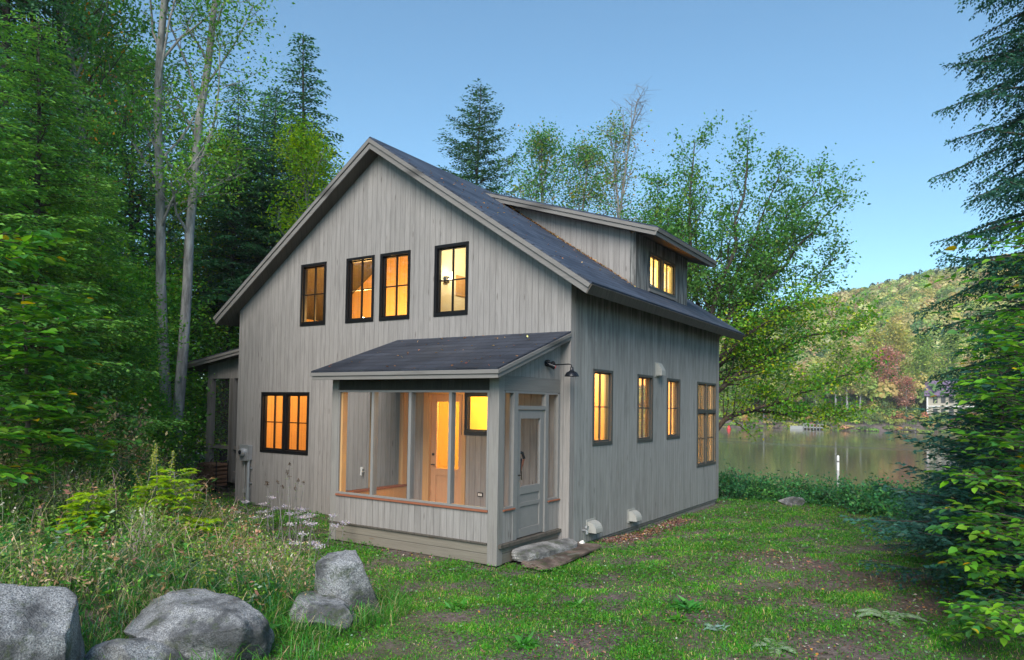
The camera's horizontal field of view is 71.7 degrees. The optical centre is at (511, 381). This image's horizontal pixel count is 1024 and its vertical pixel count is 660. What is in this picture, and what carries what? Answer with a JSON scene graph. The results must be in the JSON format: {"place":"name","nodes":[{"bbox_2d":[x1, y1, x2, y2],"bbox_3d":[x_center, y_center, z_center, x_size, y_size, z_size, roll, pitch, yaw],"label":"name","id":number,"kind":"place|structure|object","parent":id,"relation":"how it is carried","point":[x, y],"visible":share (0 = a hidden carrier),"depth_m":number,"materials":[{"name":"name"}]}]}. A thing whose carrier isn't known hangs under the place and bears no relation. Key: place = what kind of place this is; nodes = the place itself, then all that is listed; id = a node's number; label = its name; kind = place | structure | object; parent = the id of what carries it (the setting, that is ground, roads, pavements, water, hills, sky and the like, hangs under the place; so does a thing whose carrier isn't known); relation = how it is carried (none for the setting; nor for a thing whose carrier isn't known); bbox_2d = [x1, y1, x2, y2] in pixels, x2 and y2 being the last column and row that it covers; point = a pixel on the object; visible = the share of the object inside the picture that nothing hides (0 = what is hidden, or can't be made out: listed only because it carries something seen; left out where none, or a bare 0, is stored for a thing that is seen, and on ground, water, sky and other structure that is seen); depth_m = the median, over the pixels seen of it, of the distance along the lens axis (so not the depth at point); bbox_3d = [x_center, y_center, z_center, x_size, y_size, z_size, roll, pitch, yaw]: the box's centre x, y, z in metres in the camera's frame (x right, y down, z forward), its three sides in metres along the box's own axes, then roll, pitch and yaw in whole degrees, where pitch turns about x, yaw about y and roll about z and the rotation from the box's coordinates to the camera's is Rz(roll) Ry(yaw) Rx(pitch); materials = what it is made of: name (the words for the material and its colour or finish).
{"place":"outdoors","nodes":[
{"label":"outdoors","id":0,"kind":"place"},
{"bbox_2d":[0,445,398,652],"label":"bank grass","id":1,"kind":"structure","parent":0,"point":[147,568],"depth_m":6.76,"materials":[{"name":"green plant"}]},
{"bbox_2d":[3,298,1023,659],"bbox_3d":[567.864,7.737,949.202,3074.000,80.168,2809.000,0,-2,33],"label":"ground","id":2,"kind":"structure","parent":0,"point":[697,634],"depth_m":7.82,"materials":[{"name":"green plant"}]},
{"bbox_2d":[0,583,84,659],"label":"boulder","id":3,"kind":"object","parent":2,"relation":"on","point":[40,623],"visible":1,"depth_m":4.90,"materials":[{"name":"grey stone"}]},
{"bbox_2d":[0,225,97,486],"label":"maple sapling","id":4,"kind":"object","parent":2,"relation":"on","point":[20,254],"visible":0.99,"depth_m":7.80,"materials":[{"name":"green plant"}]},
{"bbox_2d":[0,399,100,483],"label":"bush","id":5,"kind":"object","parent":2,"relation":"on","point":[47,421],"visible":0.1,"depth_m":8.97,"materials":[{"name":"green plant"}]},
{"bbox_2d":[0,293,117,488],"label":"maple sapling","id":6,"kind":"object","parent":2,"relation":"on","point":[68,456],"visible":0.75,"depth_m":8.51,"materials":[{"name":"green plant"}]},
{"bbox_2d":[0,0,144,384],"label":"hemlock tree","id":7,"kind":"object","parent":2,"relation":"on","point":[5,8],"visible":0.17,"depth_m":14.36,"materials":[{"name":"green plant"}]},
{"bbox_2d":[0,0,148,461],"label":"hemlock tree","id":8,"kind":"object","parent":2,"relation":"on","point":[4,217],"visible":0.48,"depth_m":9.76,"materials":[{"name":"green plant"}]},
{"bbox_2d":[0,158,158,429],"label":"sapling","id":9,"kind":"object","parent":2,"relation":"on","point":[107,248],"visible":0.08,"depth_m":12.42,"materials":[{"name":"green plant"}]},
{"bbox_2d":[48,489,114,539],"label":"sapling","id":10,"kind":"object","parent":2,"relation":"on","point":[75,506],"visible":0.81,"depth_m":7.47,"materials":[{"name":"green plant"}]},
{"bbox_2d":[14,0,155,377],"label":"birch tree","id":11,"kind":"object","parent":2,"relation":"on","point":[77,73],"visible":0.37,"depth_m":15.94,"materials":[{"name":"green plant"}]},
{"bbox_2d":[0,0,171,228],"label":"oak tree","id":12,"kind":"object","parent":2,"relation":"on","point":[103,141],"visible":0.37,"depth_m":15.71,"materials":[{"name":"green plant"}]},
{"bbox_2d":[64,436,119,482],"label":"sapling","id":13,"kind":"object","parent":2,"relation":"on","point":[111,444],"visible":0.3,"depth_m":9.13,"materials":[{"name":"green plant"}]},
{"bbox_2d":[12,0,174,361],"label":"hemlock tree","id":14,"kind":"object","parent":2,"relation":"on","point":[135,245],"visible":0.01,"depth_m":22.60,"materials":[{"name":"green plant"}]},
{"bbox_2d":[0,9,187,474],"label":"hemlock tree","id":15,"kind":"object","parent":2,"relation":"on","point":[39,204],"visible":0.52,"depth_m":11.15,"materials":[{"name":"green plant"}]},
{"bbox_2d":[14,372,173,461],"bbox_3d":[-6.181,0.528,10.240,1.935,1.649,2.367,0,-2,31],"label":"bush","id":16,"kind":"object","parent":2,"relation":"on","point":[137,428],"visible":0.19,"depth_m":10.52,"materials":[{"name":"green plant"}]},
{"bbox_2d":[5,243,186,456],"bbox_3d":[-7.872,-0.396,12.851,3.236,4.324,3.390,0,-2,16],"label":"sapling","id":17,"kind":"object","parent":2,"relation":"on","point":[122,341],"visible":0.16,"depth_m":12.99,"materials":[{"name":"green plant"}]},
{"bbox_2d":[17,173,175,457],"bbox_3d":[-8.136,-1.034,13.343,3.480,5.847,3.643,1,-2,-16],"label":"hemlock tree","id":18,"kind":"object","parent":2,"relation":"on","point":[130,351],"visible":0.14,"depth_m":13.43,"materials":[{"name":"green plant"}]},
{"bbox_2d":[15,152,182,396],"bbox_3d":[-10.822,-1.684,16.723,5.609,7.495,5.877,2,-2,-29],"label":"sapling","id":19,"kind":"object","parent":2,"relation":"on","point":[133,254],"visible":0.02,"depth_m":17.16,"materials":[{"name":"green plant"}]},
{"bbox_2d":[0,0,203,423],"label":"oak tree","id":20,"kind":"object","parent":2,"relation":"on","point":[92,76],"visible":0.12,"depth_m":18.43,"materials":[{"name":"green plant"}]},
{"bbox_2d":[40,264,207,466],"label":"sapling","id":21,"kind":"object","parent":2,"relation":"on","point":[149,297],"visible":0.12,"depth_m":14.55,"materials":[{"name":"green plant"}]},
{"bbox_2d":[59,262,197,459],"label":"sapling","id":22,"kind":"object","parent":2,"relation":"on","point":[151,379],"visible":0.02,"depth_m":14.96,"materials":[{"name":"green plant"}]},
{"bbox_2d":[85,637,188,659],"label":"boulder","id":23,"kind":"object","parent":2,"relation":"on","point":[124,649],"visible":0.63,"depth_m":5.31,"materials":[{"name":"grey stone"}]},
{"bbox_2d":[69,11,204,399],"bbox_3d":[-14.228,-4.755,24.479,7.466,15.735,6.751,0,-2,24],"label":"hemlock tree","id":24,"kind":"object","parent":2,"relation":"on","point":[151,230],"visible":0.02,"depth_m":24.27,"materials":[{"name":"green plant"}]},
{"bbox_2d":[83,397,202,475],"bbox_3d":[-6.192,0.943,11.140,2.029,1.413,1.658,0,-2,12],"label":"bush","id":25,"kind":"object","parent":2,"relation":"on","point":[144,454],"visible":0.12,"depth_m":11.02,"materials":[{"name":"green plant"}]},
{"bbox_2d":[121,478,180,526],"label":"sapling","id":26,"kind":"object","parent":2,"relation":"on","point":[152,483],"visible":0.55,"depth_m":8.26,"materials":[{"name":"green plant"}]},
{"bbox_2d":[72,33,239,324],"bbox_3d":[-12.525,-4.140,23.675,7.210,14.902,6.208,0,-2,34],"label":"oak tree","id":27,"kind":"object","parent":2,"relation":"on","point":[139,202],"visible":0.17,"depth_m":23.71,"materials":[{"name":"green plant"}]},
{"bbox_2d":[119,106,203,403],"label":"hemlock tree","id":28,"kind":"object","parent":2,"relation":"on","point":[153,224],"visible":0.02,"depth_m":28.49,"materials":[{"name":"green plant"}]},
{"bbox_2d":[122,368,200,475],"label":"sapling","id":29,"kind":"object","parent":2,"relation":"on","point":[152,393],"visible":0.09,"depth_m":16.46,"materials":[{"name":"green plant"}]},
{"bbox_2d":[0,409,326,632],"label":"bank brush","id":30,"kind":"object","parent":2,"relation":"on","point":[133,533],"visible":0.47,"depth_m":7.58,"materials":[{"name":"green plant"}]},
{"bbox_2d":[101,258,228,476],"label":"sapling","id":31,"kind":"object","parent":2,"relation":"on","point":[193,384],"visible":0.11,"depth_m":18.93,"materials":[{"name":"green plant"}]},
{"bbox_2d":[122,387,209,476],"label":"sapling","id":32,"kind":"object","parent":2,"relation":"on","point":[163,405],"visible":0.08,"depth_m":16.90,"materials":[{"name":"green plant"}]},
{"bbox_2d":[142,468,208,534],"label":"sapling","id":33,"kind":"object","parent":2,"relation":"on","point":[174,480],"visible":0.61,"depth_m":8.39,"materials":[{"name":"green plant"}]},
{"bbox_2d":[131,257,238,461],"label":"sapling","id":34,"kind":"object","parent":2,"relation":"on","point":[172,279],"visible":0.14,"depth_m":22.22,"materials":[{"name":"green plant"}]},
{"bbox_2d":[72,0,300,487],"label":"aspen tree","id":35,"kind":"object","parent":2,"relation":"on","point":[195,160],"visible":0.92,"depth_m":17.46,"materials":[{"name":"green plant"}]},
{"bbox_2d":[174,518,222,549],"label":"sapling","id":36,"kind":"object","parent":2,"relation":"on","point":[206,529],"visible":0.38,"depth_m":8.22,"materials":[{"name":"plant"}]},
{"bbox_2d":[124,588,274,659],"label":"boulder","id":37,"kind":"object","parent":2,"relation":"on","point":[201,621],"visible":0.91,"depth_m":5.64,"materials":[{"name":"grey stone"}]},
{"bbox_2d":[169,287,238,467],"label":"sapling","id":38,"kind":"object","parent":2,"relation":"on","point":[195,353],"visible":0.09,"depth_m":24.86,"materials":[{"name":"green plant"}]},
{"bbox_2d":[140,123,271,376],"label":"maple tree","id":39,"kind":"object","parent":2,"relation":"on","point":[197,217],"visible":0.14,"depth_m":24.77,"materials":[{"name":"green plant"}]},
{"bbox_2d":[166,83,295,462],"bbox_3d":[-10.174,-3.583,24.903,5.686,14.033,6.300,1,-2,-7],"label":"hemlock tree","id":40,"kind":"object","parent":2,"relation":"on","point":[229,265],"visible":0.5,"depth_m":24.61,"materials":[{"name":"green plant"}]},
{"bbox_2d":[192,90,290,303],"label":"hemlock tree","id":41,"kind":"object","parent":2,"relation":"on","point":[257,94],"visible":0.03,"depth_m":28.82,"materials":[{"name":"green plant"}]},
{"bbox_2d":[82,570,418,659],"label":"grass","id":42,"kind":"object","parent":2,"relation":"on","point":[360,616],"visible":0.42,"depth_m":6.38,"materials":[{"name":"green plant"}]},
{"bbox_2d":[197,86,311,321],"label":"hemlock tree","id":43,"kind":"object","parent":2,"relation":"on","point":[259,230],"visible":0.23,"depth_m":25.51,"materials":[{"name":"green plant"}]},
{"bbox_2d":[194,32,344,429],"bbox_3d":[-7.208,-4.538,26.214,6.976,16.259,7.714,1,-2,-3],"label":"hemlock tree","id":44,"kind":"object","parent":2,"relation":"on","point":[304,86],"visible":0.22,"depth_m":25.49,"materials":[{"name":"green plant"}]},
{"bbox_2d":[248,108,348,244],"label":"maple tree","id":45,"kind":"object","parent":2,"relation":"on","point":[304,144],"visible":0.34,"depth_m":22.65,"materials":[{"name":"green plant"}]},
{"bbox_2d":[286,514,350,549],"bbox_3d":[-2.818,2.196,10.376,0.877,0.583,0.602,1,-2,10],"label":"aster","id":46,"kind":"object","parent":2,"relation":"on","point":[311,523],"visible":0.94,"depth_m":10.36,"materials":[{"name":"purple plant"}]},
{"bbox_2d":[290,591,358,632],"bbox_3d":[-1.814,2.238,6.715,0.801,0.364,0.596,0,-2,16],"label":"boulder","id":47,"kind":"object","parent":2,"relation":"on","point":[329,607],"visible":0.61,"depth_m":6.52,"materials":[{"name":"grey stone"}]},
{"bbox_2d":[314,550,380,614],"bbox_3d":[-1.665,2.156,7.162,0.647,0.884,0.654,2,-2,-18],"label":"boulder","id":48,"kind":"object","parent":2,"relation":"on","point":[343,573],"visible":0.48,"depth_m":6.90,"materials":[{"name":"grey stone"}]},
{"bbox_2d":[187,137,744,565],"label":"house","id":49,"kind":"structure","parent":2,"relation":"on","point":[389,254],"depth_m":12.36,"materials":[{"name":"grey wood"}]},
{"bbox_2d":[260,392,309,454],"bbox_3d":[-4.485,0.815,14.068,1.425,1.215,0.115,0,-2,33],"label":"window","id":50,"kind":"structure","parent":49,"relation":"in","point":[285,422],"depth_m":14.04,"materials":[{"name":"black metal"}]},
{"bbox_2d":[300,262,326,326],"bbox_3d":[-3.819,-1.686,13.744,0.707,1.211,0.115,0,-2,33],"label":"window","id":51,"kind":"structure","parent":49,"relation":"in","point":[304,268],"depth_m":13.79,"materials":[{"name":"black glass"}]},
{"bbox_2d":[345,255,374,322],"bbox_3d":[-2.770,-1.691,13.061,0.713,1.210,0.115,0,-2,33],"label":"window","id":52,"kind":"structure","parent":49,"relation":"in","point":[349,262],"depth_m":13.09,"materials":[{"name":"glass"}]},
{"bbox_2d":[379,250,410,320],"bbox_3d":[-2.053,-1.695,12.595,0.715,1.211,0.115,0,-2,33],"label":"window","id":53,"kind":"structure","parent":49,"relation":"in","point":[383,257],"depth_m":12.62,"materials":[{"name":"glass"}]},
{"bbox_2d":[430,394,461,503],"bbox_3d":[-1.091,1.188,11.819,0.690,1.950,0.120,0,-2,33],"label":"door","id":54,"kind":"structure","parent":49,"relation":"in","point":[438,492],"depth_m":11.91,"materials":[{"name":"orange wood"}]},
{"bbox_2d":[433,241,468,316],"bbox_3d":[-0.996,-1.707,11.907,0.718,1.216,0.115,0,-2,33],"label":"window","id":55,"kind":"structure","parent":49,"relation":"in","point":[437,312],"depth_m":11.93,"materials":[{"name":"black metal"}]},
{"bbox_2d":[461,393,486,435],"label":"window","id":56,"kind":"structure","parent":49,"relation":"in","point":[467,431],"depth_m":11.57,"materials":[{"name":"yellow glass"}]},
{"bbox_2d":[517,410,543,537],"bbox_3d":[0.266,1.272,9.947,0.098,1.746,0.730,0,-2,33],"label":"screen door","id":57,"kind":"structure","parent":49,"relation":"in","point":[529,497],"depth_m":9.99,"materials":[{"name":"grey wood"}]},
{"bbox_2d":[592,369,612,445],"bbox_3d":[1.430,0.414,11.498,0.115,1.218,0.725,0,-2,33],"label":"window","id":58,"kind":"structure","parent":49,"relation":"in","point":[608,406],"depth_m":11.71,"materials":[{"name":"yellow glass"}]},
{"bbox_2d":[637,374,652,442],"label":"window","id":59,"kind":"structure","parent":49,"relation":"in","point":[649,419],"depth_m":13.18,"materials":[{"name":"yellow glass"}]},
{"bbox_2d":[649,251,675,297],"bbox_3d":[2.989,-2.122,14.238,0.105,0.720,1.441,0,-2,33],"label":"window","id":60,"kind":"structure","parent":49,"relation":"in","point":[661,261],"depth_m":14.21,"materials":[{"name":"yellow glass"}]},
{"bbox_2d":[666,378,680,438],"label":"window","id":61,"kind":"structure","parent":49,"relation":"in","point":[677,382],"depth_m":14.43,"materials":[{"name":"yellow glass"}]},
{"bbox_2d":[697,382,715,466],"bbox_3d":[4.335,0.951,15.954,0.115,1.862,1.323,0,-2,33],"label":"window","id":62,"kind":"structure","parent":49,"relation":"in","point":[705,411],"depth_m":15.93,"materials":[{"name":"black metal"}]},
{"bbox_2d":[433,78,531,198],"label":"hemlock tree","id":63,"kind":"object","parent":2,"relation":"on","point":[471,175],"visible":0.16,"depth_m":28.70,"materials":[{"name":"green plant"}]},
{"bbox_2d":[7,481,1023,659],"bbox_3d":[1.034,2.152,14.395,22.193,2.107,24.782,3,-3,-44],"label":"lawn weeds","id":64,"kind":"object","parent":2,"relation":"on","point":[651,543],"visible":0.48,"depth_m":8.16,"materials":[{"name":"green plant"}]},
{"bbox_2d":[491,116,605,212],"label":"birch tree","id":65,"kind":"object","parent":2,"relation":"on","point":[541,142],"visible":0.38,"depth_m":25.33,"materials":[{"name":"green plant"}]},
{"bbox_2d":[521,542,600,570],"bbox_3d":[0.717,2.420,9.900,0.512,0.102,1.784,0,-2,30],"label":"flat stone","id":66,"kind":"object","parent":2,"relation":"on","point":[568,556],"visible":0.73,"depth_m":9.52,"materials":[{"name":"grey stone"}]},
{"bbox_2d":[511,538,577,561],"bbox_3d":[0.467,2.334,9.861,0.408,0.174,1.316,0,-2,34],"label":"stone step","id":67,"kind":"object","parent":66,"relation":"on","point":[536,551],"visible":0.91,"depth_m":9.59,"materials":[{"name":"grey stone"}]},
{"bbox_2d":[537,125,629,216],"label":"birch tree","id":68,"kind":"object","parent":2,"relation":"on","point":[584,162],"visible":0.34,"depth_m":25.34,"materials":[{"name":"green plant"}]},
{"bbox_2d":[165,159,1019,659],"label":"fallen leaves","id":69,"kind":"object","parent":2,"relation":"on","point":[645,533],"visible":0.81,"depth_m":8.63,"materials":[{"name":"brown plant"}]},
{"bbox_2d":[581,107,655,221],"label":"birch tree","id":70,"kind":"object","parent":2,"relation":"on","point":[614,178],"visible":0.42,"depth_m":23.78,"materials":[{"name":"green plant"}]},
{"bbox_2d":[572,76,666,219],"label":"bare tree","id":71,"kind":"object","parent":2,"relation":"on","point":[629,140],"visible":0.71,"depth_m":23.68,"materials":[{"name":"grey plant"}]},
{"bbox_2d":[718,459,781,499],"bbox_3d":[5.641,2.668,18.645,2.739,1.294,2.077,1,-2,-9],"label":"shrub","id":72,"kind":"object","parent":2,"relation":"on","point":[724,490],"visible":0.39,"depth_m":18.39,"materials":[{"name":"green plant"}]},
{"bbox_2d":[722,464,783,500],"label":"shrub","id":73,"kind":"object","parent":2,"relation":"on","point":[745,487],"visible":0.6,"depth_m":18.14,"materials":[{"name":"green plant"}]},
{"bbox_2d":[615,109,894,458],"bbox_3d":[6.083,-2.095,19.636,8.119,11.436,4.402,0,-2,12],"label":"maple tree","id":74,"kind":"object","parent":2,"relation":"on","point":[722,293],"visible":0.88,"depth_m":19.25,"materials":[{"name":"green plant"}]},
{"bbox_2d":[740,462,841,502],"bbox_3d":[7.099,2.658,17.950,2.602,1.229,1.973,0,-2,22],"label":"shrub","id":75,"kind":"object","parent":2,"relation":"on","point":[798,484],"visible":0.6,"depth_m":17.65,"materials":[{"name":"green plant"}]},
{"bbox_2d":[639,393,996,432],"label":"shore scrub","id":76,"kind":"object","parent":2,"relation":"on","point":[890,406],"visible":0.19,"depth_m":157.49,"materials":[{"name":"green plant"}]},
{"bbox_2d":[639,251,1023,403],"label":"hillside wood","id":77,"kind":"object","parent":2,"relation":"on","point":[907,295],"visible":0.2,"depth_m":242.49,"materials":[{"name":"green plant"}]},
{"bbox_2d":[832,337,858,407],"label":"shore tree","id":78,"kind":"object","parent":2,"relation":"on","point":[848,360],"visible":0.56,"depth_m":161.18,"materials":[{"name":"green plant"}]},
{"bbox_2d":[806,470,893,507],"bbox_3d":[8.115,2.665,16.915,1.766,1.100,2.328,2,-2,-37],"label":"shrub","id":79,"kind":"object","parent":2,"relation":"on","point":[839,489],"visible":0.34,"depth_m":16.98,"materials":[{"name":"green plant"}]},
{"bbox_2d":[849,347,874,407],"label":"shore tree","id":80,"kind":"object","parent":2,"relation":"on","point":[864,390],"visible":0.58,"depth_m":159.16,"materials":[{"name":"green plant"}]},
{"bbox_2d":[811,468,927,515],"bbox_3d":[8.377,2.600,16.209,2.739,1.294,2.077,2,-2,-22],"label":"shrub","id":81,"kind":"object","parent":2,"relation":"on","point":[853,507],"visible":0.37,"depth_m":16.10,"materials":[{"name":"green plant"}]},
{"bbox_2d":[859,325,890,375],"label":"shore tree","id":82,"kind":"object","parent":2,"relation":"on","point":[873,342],"visible":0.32,"depth_m":172.88,"materials":[{"name":"plant"}]},
{"bbox_2d":[855,608,926,626],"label":"fern","id":83,"kind":"object","parent":2,"relation":"on","point":[869,611],"visible":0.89,"depth_m":7.10,"materials":[{"name":"green plant"}]},
{"bbox_2d":[845,467,938,519],"bbox_3d":[8.692,2.537,15.327,2.285,1.423,3.013,1,-2,-6],"label":"shrub","id":84,"kind":"object","parent":2,"relation":"on","point":[877,493],"visible":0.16,"depth_m":15.51,"materials":[{"name":"green plant"}]},
{"bbox_2d":[871,343,912,401],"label":"shore tree","id":85,"kind":"object","parent":2,"relation":"on","point":[890,352],"visible":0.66,"depth_m":163.07,"materials":[{"name":"red plant"}]},
{"bbox_2d":[880,316,916,402],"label":"shore tree","id":86,"kind":"object","parent":2,"relation":"on","point":[893,327],"visible":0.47,"depth_m":171.10,"materials":[{"name":"green plant"}]},
{"bbox_2d":[857,479,945,520],"bbox_3d":[8.627,2.397,14.011,3.150,1.488,2.389,1,-2,9],"label":"shrub","id":87,"kind":"object","parent":2,"relation":"on","point":[889,512],"visible":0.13,"depth_m":14.25,"materials":[{"name":"green plant"}]},
{"bbox_2d":[891,374,921,410],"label":"shore tree","id":88,"kind":"object","parent":2,"relation":"on","point":[908,379],"visible":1,"depth_m":156.96,"materials":[{"name":"brown plant"}]},
{"bbox_2d":[902,343,941,407],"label":"shore tree","id":89,"kind":"object","parent":2,"relation":"on","point":[919,357],"visible":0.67,"depth_m":161.11,"materials":[{"name":"green plant"}]},
{"bbox_2d":[905,326,947,407],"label":"shore tree","id":90,"kind":"object","parent":2,"relation":"on","point":[917,339],"visible":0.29,"depth_m":166.93,"materials":[{"name":"green plant"}]},
{"bbox_2d":[839,362,1023,618],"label":"young hemlock","id":91,"kind":"object","parent":2,"relation":"on","point":[938,538],"visible":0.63,"depth_m":8.03,"materials":[{"name":"green plant"}]},
{"bbox_2d":[875,425,1014,563],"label":"young hemlock","id":92,"kind":"object","parent":2,"relation":"on","point":[901,545],"visible":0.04,"depth_m":10.57,"materials":[{"name":"green plant"}]},
{"bbox_2d":[867,363,1023,583],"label":"young hemlock","id":93,"kind":"object","parent":2,"relation":"on","point":[933,512],"visible":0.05,"depth_m":9.38,"materials":[{"name":"green plant"}]},
{"bbox_2d":[934,327,966,371],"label":"shore tree","id":94,"kind":"object","parent":2,"relation":"on","point":[948,361],"visible":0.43,"depth_m":169.52,"materials":[{"name":"green plant"}]},
{"bbox_2d":[924,375,981,421],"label":"lake house","id":95,"kind":"structure","parent":2,"relation":"on","point":[939,402],"depth_m":154.81,"materials":[{"name":"grey stone"}]},
{"bbox_2d":[911,0,1023,440],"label":"hemlock tree","id":96,"kind":"object","parent":2,"relation":"on","point":[1014,59],"visible":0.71,"depth_m":9.25,"materials":[{"name":"green plant"}]},
{"bbox_2d":[923,233,1023,645],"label":"beech sapling","id":97,"kind":"object","parent":2,"relation":"on","point":[1006,609],"visible":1,"depth_m":6.12,"materials":[{"name":"green plant"}]},
{"bbox_2d":[925,314,1023,630],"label":"beech sapling","id":98,"kind":"object","parent":2,"relation":"on","point":[1018,496],"visible":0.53,"depth_m":7.26,"materials":[{"name":"green plant"}]},
{"bbox_2d":[971,200,1023,502],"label":"beech sapling","id":99,"kind":"object","parent":2,"relation":"on","point":[1010,487],"visible":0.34,"depth_m":7.91,"materials":[{"name":"green plant"}]},
{"bbox_2d":[10,0,1023,379],"label":"sky","id":100,"kind":"structure","parent":0,"point":[867,78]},
{"bbox_2d":[639,424,967,500],"bbox_3d":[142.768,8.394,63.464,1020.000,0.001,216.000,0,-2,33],"label":"lake","id":101,"kind":"structure","parent":0,"point":[787,450],"depth_m":66.37,"materials":[{"name":"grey liquid"}]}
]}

